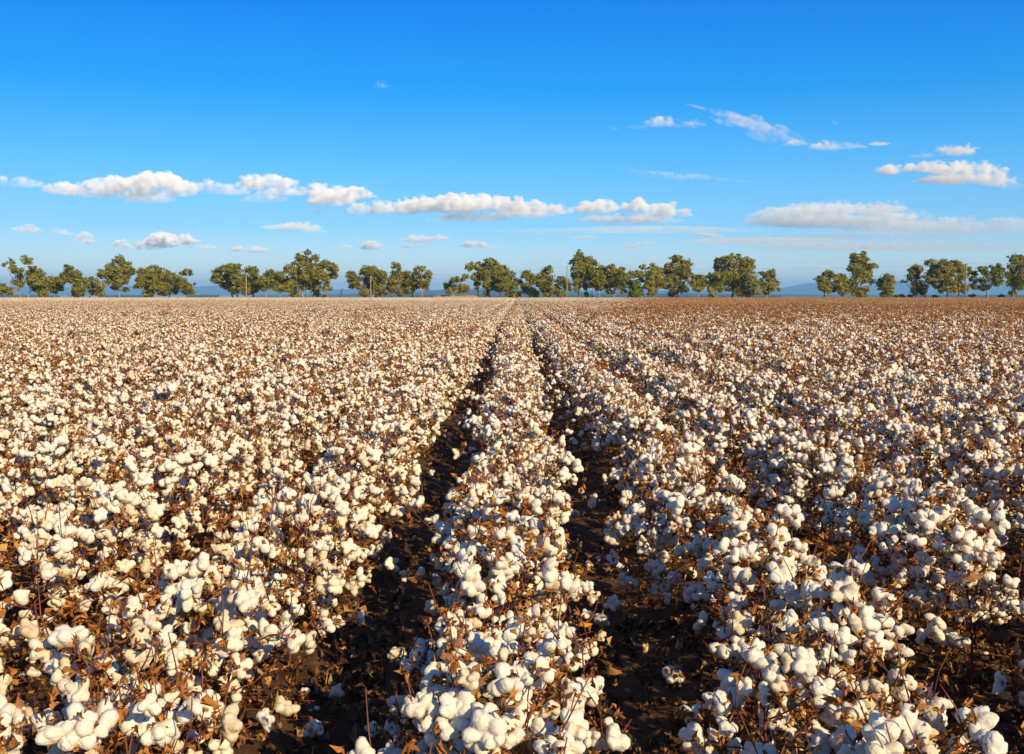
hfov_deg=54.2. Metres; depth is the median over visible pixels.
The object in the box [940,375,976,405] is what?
cotton plant
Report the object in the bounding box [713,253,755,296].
gum tree
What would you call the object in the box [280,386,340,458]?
cotton plant
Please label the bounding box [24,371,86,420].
cotton plant
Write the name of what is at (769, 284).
gum tree
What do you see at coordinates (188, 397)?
cotton plant
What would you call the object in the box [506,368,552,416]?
cotton plant
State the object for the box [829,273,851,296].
gum tree
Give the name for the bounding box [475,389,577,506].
cotton plant
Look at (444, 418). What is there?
cotton plant
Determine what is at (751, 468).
cotton plant
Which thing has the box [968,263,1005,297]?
gum tree
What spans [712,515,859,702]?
cotton plant
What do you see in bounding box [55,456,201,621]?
cotton plant
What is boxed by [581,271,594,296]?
gum tree
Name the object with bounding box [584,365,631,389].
cotton plant
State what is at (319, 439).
cotton plant
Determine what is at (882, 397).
cotton plant
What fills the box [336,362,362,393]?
cotton plant
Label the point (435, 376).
cotton plant
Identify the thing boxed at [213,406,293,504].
cotton plant
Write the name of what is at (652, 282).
gum tree
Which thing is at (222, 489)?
cotton plant
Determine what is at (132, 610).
cotton plant
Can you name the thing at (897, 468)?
cotton plant
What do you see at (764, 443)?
cotton plant
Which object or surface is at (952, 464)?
cotton plant
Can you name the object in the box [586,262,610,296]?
gum tree
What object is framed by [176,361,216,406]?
cotton plant
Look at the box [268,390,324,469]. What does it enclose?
cotton plant
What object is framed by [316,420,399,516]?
cotton plant
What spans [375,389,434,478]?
cotton plant
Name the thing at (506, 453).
cotton plant
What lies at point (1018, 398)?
cotton plant
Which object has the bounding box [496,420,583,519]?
cotton plant
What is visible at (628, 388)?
cotton plant
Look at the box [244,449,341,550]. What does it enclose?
cotton plant
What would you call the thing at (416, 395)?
cotton plant
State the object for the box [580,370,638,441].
cotton plant
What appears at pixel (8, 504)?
cotton plant
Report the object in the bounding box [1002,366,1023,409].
cotton plant
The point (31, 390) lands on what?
cotton plant
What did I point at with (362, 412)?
cotton plant
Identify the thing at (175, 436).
cotton plant
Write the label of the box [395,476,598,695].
cotton plant
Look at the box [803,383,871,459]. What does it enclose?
cotton plant
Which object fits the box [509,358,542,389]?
cotton plant
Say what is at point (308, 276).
gum tree
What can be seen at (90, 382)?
cotton plant
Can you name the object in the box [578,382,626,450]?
cotton plant
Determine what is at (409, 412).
cotton plant
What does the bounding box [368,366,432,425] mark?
cotton plant
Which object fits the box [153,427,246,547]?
cotton plant
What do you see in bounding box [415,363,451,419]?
cotton plant
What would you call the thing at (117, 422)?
cotton plant
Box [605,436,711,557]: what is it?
cotton plant
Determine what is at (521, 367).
cotton plant
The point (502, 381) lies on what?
cotton plant
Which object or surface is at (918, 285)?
gum tree
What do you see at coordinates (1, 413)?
cotton plant
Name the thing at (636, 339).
cotton field
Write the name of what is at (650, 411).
cotton plant
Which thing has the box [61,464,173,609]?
cotton plant
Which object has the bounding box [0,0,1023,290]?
sky
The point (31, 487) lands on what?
cotton plant
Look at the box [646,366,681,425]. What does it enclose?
cotton plant
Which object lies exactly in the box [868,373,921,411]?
cotton plant
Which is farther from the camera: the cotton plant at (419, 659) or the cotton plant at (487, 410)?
the cotton plant at (487, 410)
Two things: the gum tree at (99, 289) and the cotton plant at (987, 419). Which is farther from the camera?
the gum tree at (99, 289)
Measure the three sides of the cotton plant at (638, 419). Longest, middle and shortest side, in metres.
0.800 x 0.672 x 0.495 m
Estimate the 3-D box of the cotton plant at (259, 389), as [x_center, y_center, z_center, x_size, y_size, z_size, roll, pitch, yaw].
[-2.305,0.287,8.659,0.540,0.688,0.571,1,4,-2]
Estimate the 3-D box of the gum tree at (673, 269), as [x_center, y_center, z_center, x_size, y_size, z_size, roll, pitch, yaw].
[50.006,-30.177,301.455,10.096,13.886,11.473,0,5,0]
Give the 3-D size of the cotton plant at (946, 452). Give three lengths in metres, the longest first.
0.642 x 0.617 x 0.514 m
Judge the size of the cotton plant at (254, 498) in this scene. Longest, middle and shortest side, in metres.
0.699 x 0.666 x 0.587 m
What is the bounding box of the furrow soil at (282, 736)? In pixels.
[0,346,1023,753]
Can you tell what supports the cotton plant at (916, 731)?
on the furrow soil at (282, 736)
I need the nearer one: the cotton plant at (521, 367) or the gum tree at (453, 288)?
the cotton plant at (521, 367)
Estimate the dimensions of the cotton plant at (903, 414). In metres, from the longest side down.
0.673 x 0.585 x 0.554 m
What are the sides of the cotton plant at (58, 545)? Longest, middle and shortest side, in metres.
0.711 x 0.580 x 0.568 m
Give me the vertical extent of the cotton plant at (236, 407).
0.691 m
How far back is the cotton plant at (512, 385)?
8.70 m
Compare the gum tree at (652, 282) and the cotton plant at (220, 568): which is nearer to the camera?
the cotton plant at (220, 568)
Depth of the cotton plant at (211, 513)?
4.99 m
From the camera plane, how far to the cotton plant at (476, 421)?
6.51 m
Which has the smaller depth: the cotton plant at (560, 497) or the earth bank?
the cotton plant at (560, 497)
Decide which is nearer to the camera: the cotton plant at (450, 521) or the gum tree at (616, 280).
the cotton plant at (450, 521)
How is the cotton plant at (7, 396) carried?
on the furrow soil at (282, 736)
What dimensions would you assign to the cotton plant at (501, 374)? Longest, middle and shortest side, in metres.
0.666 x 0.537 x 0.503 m
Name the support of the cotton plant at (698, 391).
on the furrow soil at (282, 736)
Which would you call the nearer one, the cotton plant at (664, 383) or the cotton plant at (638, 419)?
the cotton plant at (638, 419)
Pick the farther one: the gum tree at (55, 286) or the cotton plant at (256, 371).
the gum tree at (55, 286)
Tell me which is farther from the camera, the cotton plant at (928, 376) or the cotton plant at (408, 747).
the cotton plant at (928, 376)
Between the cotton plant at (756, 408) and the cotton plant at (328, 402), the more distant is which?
the cotton plant at (328, 402)
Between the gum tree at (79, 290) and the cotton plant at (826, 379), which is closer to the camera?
the cotton plant at (826, 379)
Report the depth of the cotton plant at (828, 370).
9.94 m
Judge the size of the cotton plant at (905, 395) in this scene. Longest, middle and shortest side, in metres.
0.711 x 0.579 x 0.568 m
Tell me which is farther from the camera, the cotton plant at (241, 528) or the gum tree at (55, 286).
the gum tree at (55, 286)
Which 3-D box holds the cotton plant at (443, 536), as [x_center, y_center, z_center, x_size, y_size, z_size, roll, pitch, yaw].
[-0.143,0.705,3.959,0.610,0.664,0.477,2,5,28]
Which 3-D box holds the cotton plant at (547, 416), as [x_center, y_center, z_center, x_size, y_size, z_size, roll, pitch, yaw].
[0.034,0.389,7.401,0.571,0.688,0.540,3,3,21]
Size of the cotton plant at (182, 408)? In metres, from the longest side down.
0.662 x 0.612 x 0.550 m
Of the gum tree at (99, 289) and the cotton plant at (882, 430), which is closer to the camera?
the cotton plant at (882, 430)
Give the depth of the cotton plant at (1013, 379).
9.16 m
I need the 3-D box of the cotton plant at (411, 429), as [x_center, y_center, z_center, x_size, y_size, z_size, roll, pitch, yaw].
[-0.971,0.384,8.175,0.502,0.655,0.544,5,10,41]
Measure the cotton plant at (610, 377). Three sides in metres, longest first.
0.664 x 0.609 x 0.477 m
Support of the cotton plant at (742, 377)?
on the furrow soil at (282, 736)
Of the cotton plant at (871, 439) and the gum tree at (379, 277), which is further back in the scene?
the gum tree at (379, 277)
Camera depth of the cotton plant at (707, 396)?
7.82 m
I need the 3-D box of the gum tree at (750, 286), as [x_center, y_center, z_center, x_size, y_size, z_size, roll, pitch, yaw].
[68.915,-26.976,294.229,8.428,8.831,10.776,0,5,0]
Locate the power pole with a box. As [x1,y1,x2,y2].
[964,263,967,297]
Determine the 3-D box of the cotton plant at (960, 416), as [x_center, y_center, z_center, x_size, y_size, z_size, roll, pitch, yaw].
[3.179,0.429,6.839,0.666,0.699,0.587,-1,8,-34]
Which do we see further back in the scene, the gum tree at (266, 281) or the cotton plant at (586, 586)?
the gum tree at (266, 281)
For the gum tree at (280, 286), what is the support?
on the ground
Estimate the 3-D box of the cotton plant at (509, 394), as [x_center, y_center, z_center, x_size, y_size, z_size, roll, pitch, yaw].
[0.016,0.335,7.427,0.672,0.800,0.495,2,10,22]
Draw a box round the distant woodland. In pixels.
[0,294,1023,296]
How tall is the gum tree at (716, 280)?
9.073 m
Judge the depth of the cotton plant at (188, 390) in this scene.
9.02 m
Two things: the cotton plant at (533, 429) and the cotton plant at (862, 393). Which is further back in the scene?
the cotton plant at (862, 393)
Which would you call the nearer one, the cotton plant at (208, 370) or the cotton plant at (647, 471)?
the cotton plant at (647, 471)
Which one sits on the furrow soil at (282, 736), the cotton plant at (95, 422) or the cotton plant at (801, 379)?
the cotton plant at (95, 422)
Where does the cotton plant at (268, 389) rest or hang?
on the furrow soil at (282, 736)
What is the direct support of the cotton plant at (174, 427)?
on the furrow soil at (282, 736)
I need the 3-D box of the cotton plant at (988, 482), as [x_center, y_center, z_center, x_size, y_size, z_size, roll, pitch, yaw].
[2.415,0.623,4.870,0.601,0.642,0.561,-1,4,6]
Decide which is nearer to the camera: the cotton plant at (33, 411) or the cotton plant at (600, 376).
the cotton plant at (33, 411)
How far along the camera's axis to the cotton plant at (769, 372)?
9.70 m
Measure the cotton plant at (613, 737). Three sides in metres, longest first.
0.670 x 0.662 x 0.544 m
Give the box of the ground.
[5,296,1001,297]
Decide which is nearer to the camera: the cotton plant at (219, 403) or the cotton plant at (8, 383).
the cotton plant at (219, 403)
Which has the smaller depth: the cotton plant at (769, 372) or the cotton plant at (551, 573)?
the cotton plant at (551, 573)
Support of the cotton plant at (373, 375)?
on the furrow soil at (282, 736)
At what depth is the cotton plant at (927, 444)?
5.46 m
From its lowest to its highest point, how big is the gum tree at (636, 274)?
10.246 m
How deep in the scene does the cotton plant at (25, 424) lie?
6.41 m
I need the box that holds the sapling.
[473,276,481,296]
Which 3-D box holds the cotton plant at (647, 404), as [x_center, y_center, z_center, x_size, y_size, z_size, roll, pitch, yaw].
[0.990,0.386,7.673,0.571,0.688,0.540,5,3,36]
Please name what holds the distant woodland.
on the ground
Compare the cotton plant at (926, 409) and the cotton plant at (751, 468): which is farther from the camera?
the cotton plant at (926, 409)
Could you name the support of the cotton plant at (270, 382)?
on the furrow soil at (282, 736)
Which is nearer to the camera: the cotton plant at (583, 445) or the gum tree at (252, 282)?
the cotton plant at (583, 445)
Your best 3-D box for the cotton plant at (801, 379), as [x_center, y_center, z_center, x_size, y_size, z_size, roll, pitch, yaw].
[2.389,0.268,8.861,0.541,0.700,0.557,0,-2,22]
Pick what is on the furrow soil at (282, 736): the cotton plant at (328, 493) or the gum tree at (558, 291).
the cotton plant at (328, 493)
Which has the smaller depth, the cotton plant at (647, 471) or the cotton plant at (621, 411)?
the cotton plant at (647, 471)
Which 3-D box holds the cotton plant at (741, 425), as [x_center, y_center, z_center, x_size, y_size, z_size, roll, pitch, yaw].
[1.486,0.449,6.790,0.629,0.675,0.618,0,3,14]
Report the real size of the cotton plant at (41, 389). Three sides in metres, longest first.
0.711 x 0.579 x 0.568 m
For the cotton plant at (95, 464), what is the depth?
5.40 m
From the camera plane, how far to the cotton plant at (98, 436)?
5.94 m
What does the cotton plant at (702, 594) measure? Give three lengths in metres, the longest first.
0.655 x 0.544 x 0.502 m
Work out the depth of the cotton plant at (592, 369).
9.80 m
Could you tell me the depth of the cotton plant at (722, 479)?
4.37 m
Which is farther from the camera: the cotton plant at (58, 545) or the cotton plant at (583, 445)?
the cotton plant at (583, 445)
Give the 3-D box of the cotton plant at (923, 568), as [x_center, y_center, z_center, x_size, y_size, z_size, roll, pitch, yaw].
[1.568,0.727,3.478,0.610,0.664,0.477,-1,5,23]
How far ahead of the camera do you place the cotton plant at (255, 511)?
4.00 m
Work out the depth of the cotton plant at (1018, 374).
9.31 m
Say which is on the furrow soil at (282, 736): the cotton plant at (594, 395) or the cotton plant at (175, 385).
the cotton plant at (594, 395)
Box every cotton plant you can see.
[0,372,25,413]
[0,377,22,417]
[0,387,40,436]
[0,398,20,457]
[0,410,40,492]
[0,416,38,493]
[0,435,57,557]
[0,480,128,674]
[0,484,30,559]
[0,486,135,628]
[0,572,194,753]
[0,712,74,753]
[2,392,85,474]
[3,427,84,527]
[4,372,63,439]
[4,384,45,425]
[18,465,163,649]
[19,396,83,475]
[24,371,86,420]
[24,421,122,507]
[35,630,242,753]
[39,387,114,440]
[42,424,127,502]
[54,370,115,465]
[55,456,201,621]
[56,385,132,439]
[58,545,253,752]
[60,356,106,423]
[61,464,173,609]
[69,411,136,501]
[70,570,274,753]
[75,412,140,489]
[80,369,120,410]
[80,386,121,416]
[83,371,139,406]
[83,382,139,451]
[86,351,142,408]
[90,438,209,583]
[100,405,169,482]
[112,397,204,461]
[112,399,192,480]
[113,382,151,431]
[127,440,220,558]
[133,370,191,413]
[135,374,190,414]
[137,398,192,464]
[139,393,208,453]
[139,531,335,745]
[142,370,183,405]
[145,370,171,405]
[146,376,193,416]
[153,388,211,437]
[153,425,257,535]
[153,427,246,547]
[154,511,345,726]
[156,426,252,557]
[164,391,210,457]
[166,384,224,457]
[170,383,231,443]
[175,362,221,421]
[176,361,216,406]
[182,417,269,518]
[196,361,237,415]
[198,409,281,497]
[198,481,364,655]
[204,372,266,432]
[213,371,273,429]
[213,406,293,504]
[214,473,338,628]
[217,368,274,427]
[222,421,277,507]
[224,373,278,423]
[229,485,365,669]
[230,399,314,479]
[230,476,382,635]
[231,365,284,423]
[234,402,310,486]
[240,371,282,401]
[242,391,299,470]
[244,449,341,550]
[249,354,288,396]
[257,464,393,615]
[259,352,302,396]
[260,366,297,402]
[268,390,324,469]
[273,387,334,466]
[275,415,391,557]
[277,384,320,452]
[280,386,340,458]
[290,382,338,446]
[294,376,349,452]
[295,421,398,588]
[309,358,360,431]
[309,371,360,429]
[310,404,392,496]
[311,355,362,426]
[312,427,420,539]
[314,415,399,504]
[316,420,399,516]
[318,369,355,420]
[318,380,361,435]
[324,392,419,505]
[327,365,373,418]
[330,737,567,753]
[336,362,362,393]
[337,404,417,487]
[343,394,415,459]
[344,411,416,514]
[345,359,376,408]
[349,408,420,522]
[349,632,588,753]
[350,384,420,474]
[358,362,394,406]
[364,573,540,753]
[367,400,434,476]
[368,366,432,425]
[369,382,430,432]
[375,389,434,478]
[382,580,543,753]
[384,376,445,428]
[389,388,427,430]
[393,376,445,452]
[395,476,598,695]
[396,372,443,427]
[399,463,510,586]
[406,471,520,623]
[409,378,450,447]
[414,367,451,417]
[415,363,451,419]
[415,370,450,420]
[417,659,622,753]
[418,528,603,701]
[419,367,447,418]
[424,444,600,626]
[426,600,631,753]
[427,361,460,417]
[428,496,606,668]
[431,448,545,582]
[432,436,570,562]
[442,496,592,642]
[452,402,515,465]
[455,376,503,446]
[455,421,551,518]
[462,383,520,455]
[469,383,551,454]
[469,385,513,451]
[472,370,549,443]
[475,371,524,415]
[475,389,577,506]
[478,384,546,445]
[487,397,557,448]
[488,396,573,447]
[492,360,517,386]
[493,362,554,403]
[493,400,584,495]
[493,412,565,477]
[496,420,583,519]
[498,376,544,411]
[504,355,544,407]
[504,357,551,409]
[504,377,549,435]
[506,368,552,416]
[508,438,597,559]
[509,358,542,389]
[511,347,552,401]
[528,365,567,432]
[558,350,609,424]
[563,372,598,437]
[569,373,631,442]
[571,368,616,428]
[573,385,631,462]
[575,366,616,416]
[578,359,620,420]
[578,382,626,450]
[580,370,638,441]
[582,378,642,445]
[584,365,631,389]
[585,469,721,626]
[589,383,649,458]
[592,392,674,475]
[595,393,664,476]
[595,394,677,475]
[595,395,679,487]
[598,383,652,460]
[602,383,669,505]
[603,403,692,499]
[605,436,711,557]
[611,418,721,544]
[613,375,664,424]
[618,422,714,565]
[620,417,714,534]
[629,460,769,642]
[636,451,768,579]
[639,361,698,435]
[642,531,855,712]
[643,356,679,399]
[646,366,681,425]
[650,367,697,420]
[651,361,689,415]
[653,364,693,419]
[660,378,713,441]
[663,365,716,431]
[666,428,745,519]
[673,374,710,422]
[674,374,733,428]
[674,382,750,453]
[674,488,811,642]
[676,612,885,753]
[679,382,728,445]
[687,366,741,448]
[690,387,755,461]
[695,393,775,479]
[702,581,917,753]
[703,391,764,470]
[708,376,778,478]
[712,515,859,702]
[713,488,866,645]
[716,358,769,410]
[717,355,758,402]
[726,407,821,504]
[733,406,801,491]
[734,366,787,412]
[735,434,868,548]
[736,368,800,419]
[738,366,775,420]
[739,404,823,497]
[740,365,785,421]
[746,411,838,509]
[758,370,803,420]
[758,401,873,546]
[760,414,846,530]
[761,369,808,424]
[770,375,809,420]
[779,373,823,431]
[780,642,1007,753]
[782,376,854,455]
[786,381,839,429]
[786,536,953,751]
[792,381,859,431]
[795,427,915,560]
[803,351,844,402]
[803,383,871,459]
[805,395,848,441]
[806,457,917,589]
[815,350,860,404]
[815,449,955,621]
[816,361,863,403]
[816,393,881,462]
[816,449,916,573]
[829,354,868,413]
[830,398,884,466]
[832,369,876,431]
[848,362,893,431]
[850,400,910,466]
[850,405,929,486]
[852,470,985,622]
[853,659,1004,753]
[854,444,1023,651]
[861,377,902,438]
[864,415,961,496]
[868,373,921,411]
[868,380,898,449]
[869,490,1023,670]
[874,373,938,422]
[875,380,926,450]
[883,403,988,502]
[884,413,966,498]
[890,382,967,426]
[892,361,932,397]
[895,387,958,467]
[895,494,1023,690]
[901,352,943,400]
[902,426,1002,497]
[911,369,941,397]
[913,388,969,459]
[920,385,989,469]
[924,375,978,404]
[932,430,1023,548]
[933,389,1016,472]
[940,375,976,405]
[941,439,1023,565]
[943,371,999,421]
[952,403,1016,481]
[960,397,1023,492]
[961,382,1012,422]
[963,379,1021,438]
[976,387,1023,497]
[982,440,1023,560]
[990,389,1023,446]
[992,366,1023,423]
[994,390,1023,452]
[1001,365,1023,400]
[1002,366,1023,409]
[1002,383,1023,446]
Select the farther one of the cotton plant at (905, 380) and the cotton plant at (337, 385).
the cotton plant at (905, 380)
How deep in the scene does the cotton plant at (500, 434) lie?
6.06 m
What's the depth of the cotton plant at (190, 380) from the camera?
9.81 m
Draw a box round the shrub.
[506,290,521,297]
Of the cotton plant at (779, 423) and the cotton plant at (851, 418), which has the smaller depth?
the cotton plant at (779, 423)
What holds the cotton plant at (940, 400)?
on the furrow soil at (282, 736)
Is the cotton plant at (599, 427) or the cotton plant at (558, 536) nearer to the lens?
the cotton plant at (558, 536)
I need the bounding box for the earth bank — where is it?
[432,295,478,297]
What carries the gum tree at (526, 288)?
on the ground
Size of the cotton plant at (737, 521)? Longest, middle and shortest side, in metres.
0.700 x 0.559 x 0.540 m
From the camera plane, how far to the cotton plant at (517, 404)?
7.04 m
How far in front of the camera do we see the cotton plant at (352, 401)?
8.89 m
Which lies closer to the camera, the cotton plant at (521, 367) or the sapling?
the cotton plant at (521, 367)
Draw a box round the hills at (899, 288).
[1,280,1023,295]
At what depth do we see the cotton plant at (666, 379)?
9.69 m
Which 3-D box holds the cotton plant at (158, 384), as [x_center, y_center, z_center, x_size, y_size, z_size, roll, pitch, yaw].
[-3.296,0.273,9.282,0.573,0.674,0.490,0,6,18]
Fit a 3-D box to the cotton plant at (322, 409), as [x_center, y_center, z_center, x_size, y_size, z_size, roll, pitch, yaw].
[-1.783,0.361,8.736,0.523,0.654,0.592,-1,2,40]
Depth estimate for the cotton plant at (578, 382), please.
10.57 m
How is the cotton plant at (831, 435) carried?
on the furrow soil at (282, 736)
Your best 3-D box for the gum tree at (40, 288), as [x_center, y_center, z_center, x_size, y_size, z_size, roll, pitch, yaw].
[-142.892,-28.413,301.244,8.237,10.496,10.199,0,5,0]
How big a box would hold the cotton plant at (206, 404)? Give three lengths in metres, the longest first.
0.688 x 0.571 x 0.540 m
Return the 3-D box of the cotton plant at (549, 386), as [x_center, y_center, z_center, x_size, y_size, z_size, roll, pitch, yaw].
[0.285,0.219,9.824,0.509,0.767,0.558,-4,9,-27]
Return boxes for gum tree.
[0,283,6,296]
[1,254,33,296]
[23,265,49,297]
[43,274,64,296]
[59,264,82,296]
[70,276,88,297]
[83,276,97,296]
[94,280,107,297]
[96,253,135,296]
[132,264,169,297]
[156,271,181,296]
[173,268,196,296]
[209,261,245,296]
[240,265,262,297]
[256,269,278,296]
[271,270,293,296]
[283,248,339,297]
[283,277,299,297]
[321,277,331,297]
[346,265,388,296]
[381,262,419,296]
[413,265,433,296]
[443,274,470,295]
[464,257,509,297]
[493,270,519,296]
[517,270,539,297]
[532,265,554,296]
[552,276,572,297]
[568,249,598,296]
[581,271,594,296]
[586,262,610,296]
[604,264,629,297]
[625,270,643,296]
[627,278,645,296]
[639,262,669,297]
[663,253,693,297]
[685,274,709,296]
[705,270,727,296]
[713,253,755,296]
[733,270,761,296]
[756,268,781,297]
[813,269,837,297]
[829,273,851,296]
[845,250,878,297]
[848,275,870,296]
[874,273,896,297]
[900,258,941,296]
[930,258,972,297]
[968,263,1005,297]
[996,253,1023,296]
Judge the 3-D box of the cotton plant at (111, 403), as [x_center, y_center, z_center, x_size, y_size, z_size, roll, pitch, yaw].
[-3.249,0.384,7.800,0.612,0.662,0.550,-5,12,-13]
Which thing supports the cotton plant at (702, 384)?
on the furrow soil at (282, 736)
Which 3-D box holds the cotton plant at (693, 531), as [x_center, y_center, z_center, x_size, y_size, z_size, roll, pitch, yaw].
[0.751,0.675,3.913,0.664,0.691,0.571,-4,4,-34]
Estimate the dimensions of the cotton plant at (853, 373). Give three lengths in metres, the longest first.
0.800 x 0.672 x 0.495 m
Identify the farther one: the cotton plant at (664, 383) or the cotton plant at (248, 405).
the cotton plant at (664, 383)
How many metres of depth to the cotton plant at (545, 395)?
10.69 m
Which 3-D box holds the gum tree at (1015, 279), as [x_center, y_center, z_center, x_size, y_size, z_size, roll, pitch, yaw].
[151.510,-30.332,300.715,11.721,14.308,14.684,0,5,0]
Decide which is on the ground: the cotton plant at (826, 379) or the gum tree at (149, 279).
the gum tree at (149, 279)
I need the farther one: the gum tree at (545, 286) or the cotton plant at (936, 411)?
the gum tree at (545, 286)
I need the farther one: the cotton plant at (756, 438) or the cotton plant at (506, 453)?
the cotton plant at (756, 438)
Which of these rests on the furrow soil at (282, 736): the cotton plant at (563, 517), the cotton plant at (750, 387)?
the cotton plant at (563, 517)
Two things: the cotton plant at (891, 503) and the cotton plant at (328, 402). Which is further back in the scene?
the cotton plant at (328, 402)
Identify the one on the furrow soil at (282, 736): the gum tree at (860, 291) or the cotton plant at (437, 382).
the cotton plant at (437, 382)
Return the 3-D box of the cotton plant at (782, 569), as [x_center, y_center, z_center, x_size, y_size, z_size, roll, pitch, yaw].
[0.726,0.782,2.962,0.619,0.642,0.515,-7,7,-7]
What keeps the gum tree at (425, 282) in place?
on the ground
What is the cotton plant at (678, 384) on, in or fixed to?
on the furrow soil at (282, 736)
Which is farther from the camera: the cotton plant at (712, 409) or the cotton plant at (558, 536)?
the cotton plant at (712, 409)
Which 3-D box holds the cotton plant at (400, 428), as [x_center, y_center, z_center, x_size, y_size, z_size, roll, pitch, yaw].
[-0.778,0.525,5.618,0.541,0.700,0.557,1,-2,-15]
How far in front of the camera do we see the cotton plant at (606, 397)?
7.80 m
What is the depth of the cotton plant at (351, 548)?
3.71 m
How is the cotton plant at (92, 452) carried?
on the furrow soil at (282, 736)
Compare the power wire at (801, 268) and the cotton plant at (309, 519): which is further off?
the power wire at (801, 268)
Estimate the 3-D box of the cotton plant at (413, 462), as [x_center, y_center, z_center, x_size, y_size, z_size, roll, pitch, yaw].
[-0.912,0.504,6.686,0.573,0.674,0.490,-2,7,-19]
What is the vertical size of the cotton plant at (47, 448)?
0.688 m
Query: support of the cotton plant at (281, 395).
on the furrow soil at (282, 736)
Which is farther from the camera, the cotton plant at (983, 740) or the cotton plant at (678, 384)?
the cotton plant at (678, 384)
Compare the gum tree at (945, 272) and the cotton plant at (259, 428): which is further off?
the gum tree at (945, 272)
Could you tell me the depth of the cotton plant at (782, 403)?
8.42 m
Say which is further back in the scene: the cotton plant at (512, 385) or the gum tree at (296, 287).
the gum tree at (296, 287)
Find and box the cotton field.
[0,297,1023,730]
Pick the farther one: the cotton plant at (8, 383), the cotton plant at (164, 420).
the cotton plant at (8, 383)
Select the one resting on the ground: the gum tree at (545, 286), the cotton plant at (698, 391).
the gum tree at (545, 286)
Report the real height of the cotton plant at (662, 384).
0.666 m
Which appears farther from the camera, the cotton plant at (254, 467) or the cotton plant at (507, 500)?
the cotton plant at (254, 467)
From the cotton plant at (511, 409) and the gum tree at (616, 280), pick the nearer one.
the cotton plant at (511, 409)
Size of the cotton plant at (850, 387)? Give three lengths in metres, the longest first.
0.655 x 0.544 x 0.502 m
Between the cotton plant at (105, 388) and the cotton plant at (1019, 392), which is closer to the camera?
the cotton plant at (1019, 392)
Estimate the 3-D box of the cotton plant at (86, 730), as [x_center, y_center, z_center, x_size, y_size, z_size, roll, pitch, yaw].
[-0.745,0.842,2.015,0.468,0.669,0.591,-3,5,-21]
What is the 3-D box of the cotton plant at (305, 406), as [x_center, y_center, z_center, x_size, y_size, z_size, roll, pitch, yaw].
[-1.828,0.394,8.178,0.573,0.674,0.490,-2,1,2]
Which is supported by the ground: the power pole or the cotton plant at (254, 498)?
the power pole
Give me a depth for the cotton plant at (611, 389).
8.26 m
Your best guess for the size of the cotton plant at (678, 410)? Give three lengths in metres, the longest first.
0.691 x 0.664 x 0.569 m
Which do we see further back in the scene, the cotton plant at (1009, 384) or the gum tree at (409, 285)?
the gum tree at (409, 285)
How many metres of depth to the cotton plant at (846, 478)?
4.34 m
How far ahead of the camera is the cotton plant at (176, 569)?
2.91 m
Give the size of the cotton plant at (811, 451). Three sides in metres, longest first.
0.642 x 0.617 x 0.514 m
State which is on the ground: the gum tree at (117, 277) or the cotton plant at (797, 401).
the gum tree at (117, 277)
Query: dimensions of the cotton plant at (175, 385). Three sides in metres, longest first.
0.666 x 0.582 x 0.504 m
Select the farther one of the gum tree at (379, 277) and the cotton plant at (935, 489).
the gum tree at (379, 277)
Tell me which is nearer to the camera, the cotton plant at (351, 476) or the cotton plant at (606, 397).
the cotton plant at (351, 476)
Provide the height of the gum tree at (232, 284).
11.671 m
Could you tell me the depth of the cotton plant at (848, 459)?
4.85 m
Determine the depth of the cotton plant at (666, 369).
10.51 m
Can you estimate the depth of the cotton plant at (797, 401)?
7.66 m
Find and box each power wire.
[254,273,364,276]
[567,263,965,268]
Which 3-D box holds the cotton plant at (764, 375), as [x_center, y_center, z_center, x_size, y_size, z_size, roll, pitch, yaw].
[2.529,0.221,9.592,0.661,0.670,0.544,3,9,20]
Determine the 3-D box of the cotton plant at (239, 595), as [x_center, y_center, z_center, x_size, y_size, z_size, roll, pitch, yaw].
[-0.789,0.773,2.818,0.618,0.675,0.630,-2,2,40]
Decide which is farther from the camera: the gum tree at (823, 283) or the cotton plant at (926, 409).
the gum tree at (823, 283)
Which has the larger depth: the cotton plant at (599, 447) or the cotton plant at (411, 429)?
the cotton plant at (411, 429)
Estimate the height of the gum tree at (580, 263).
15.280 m
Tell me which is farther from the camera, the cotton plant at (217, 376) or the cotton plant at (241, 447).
the cotton plant at (217, 376)
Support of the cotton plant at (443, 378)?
on the furrow soil at (282, 736)
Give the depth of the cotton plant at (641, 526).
4.06 m

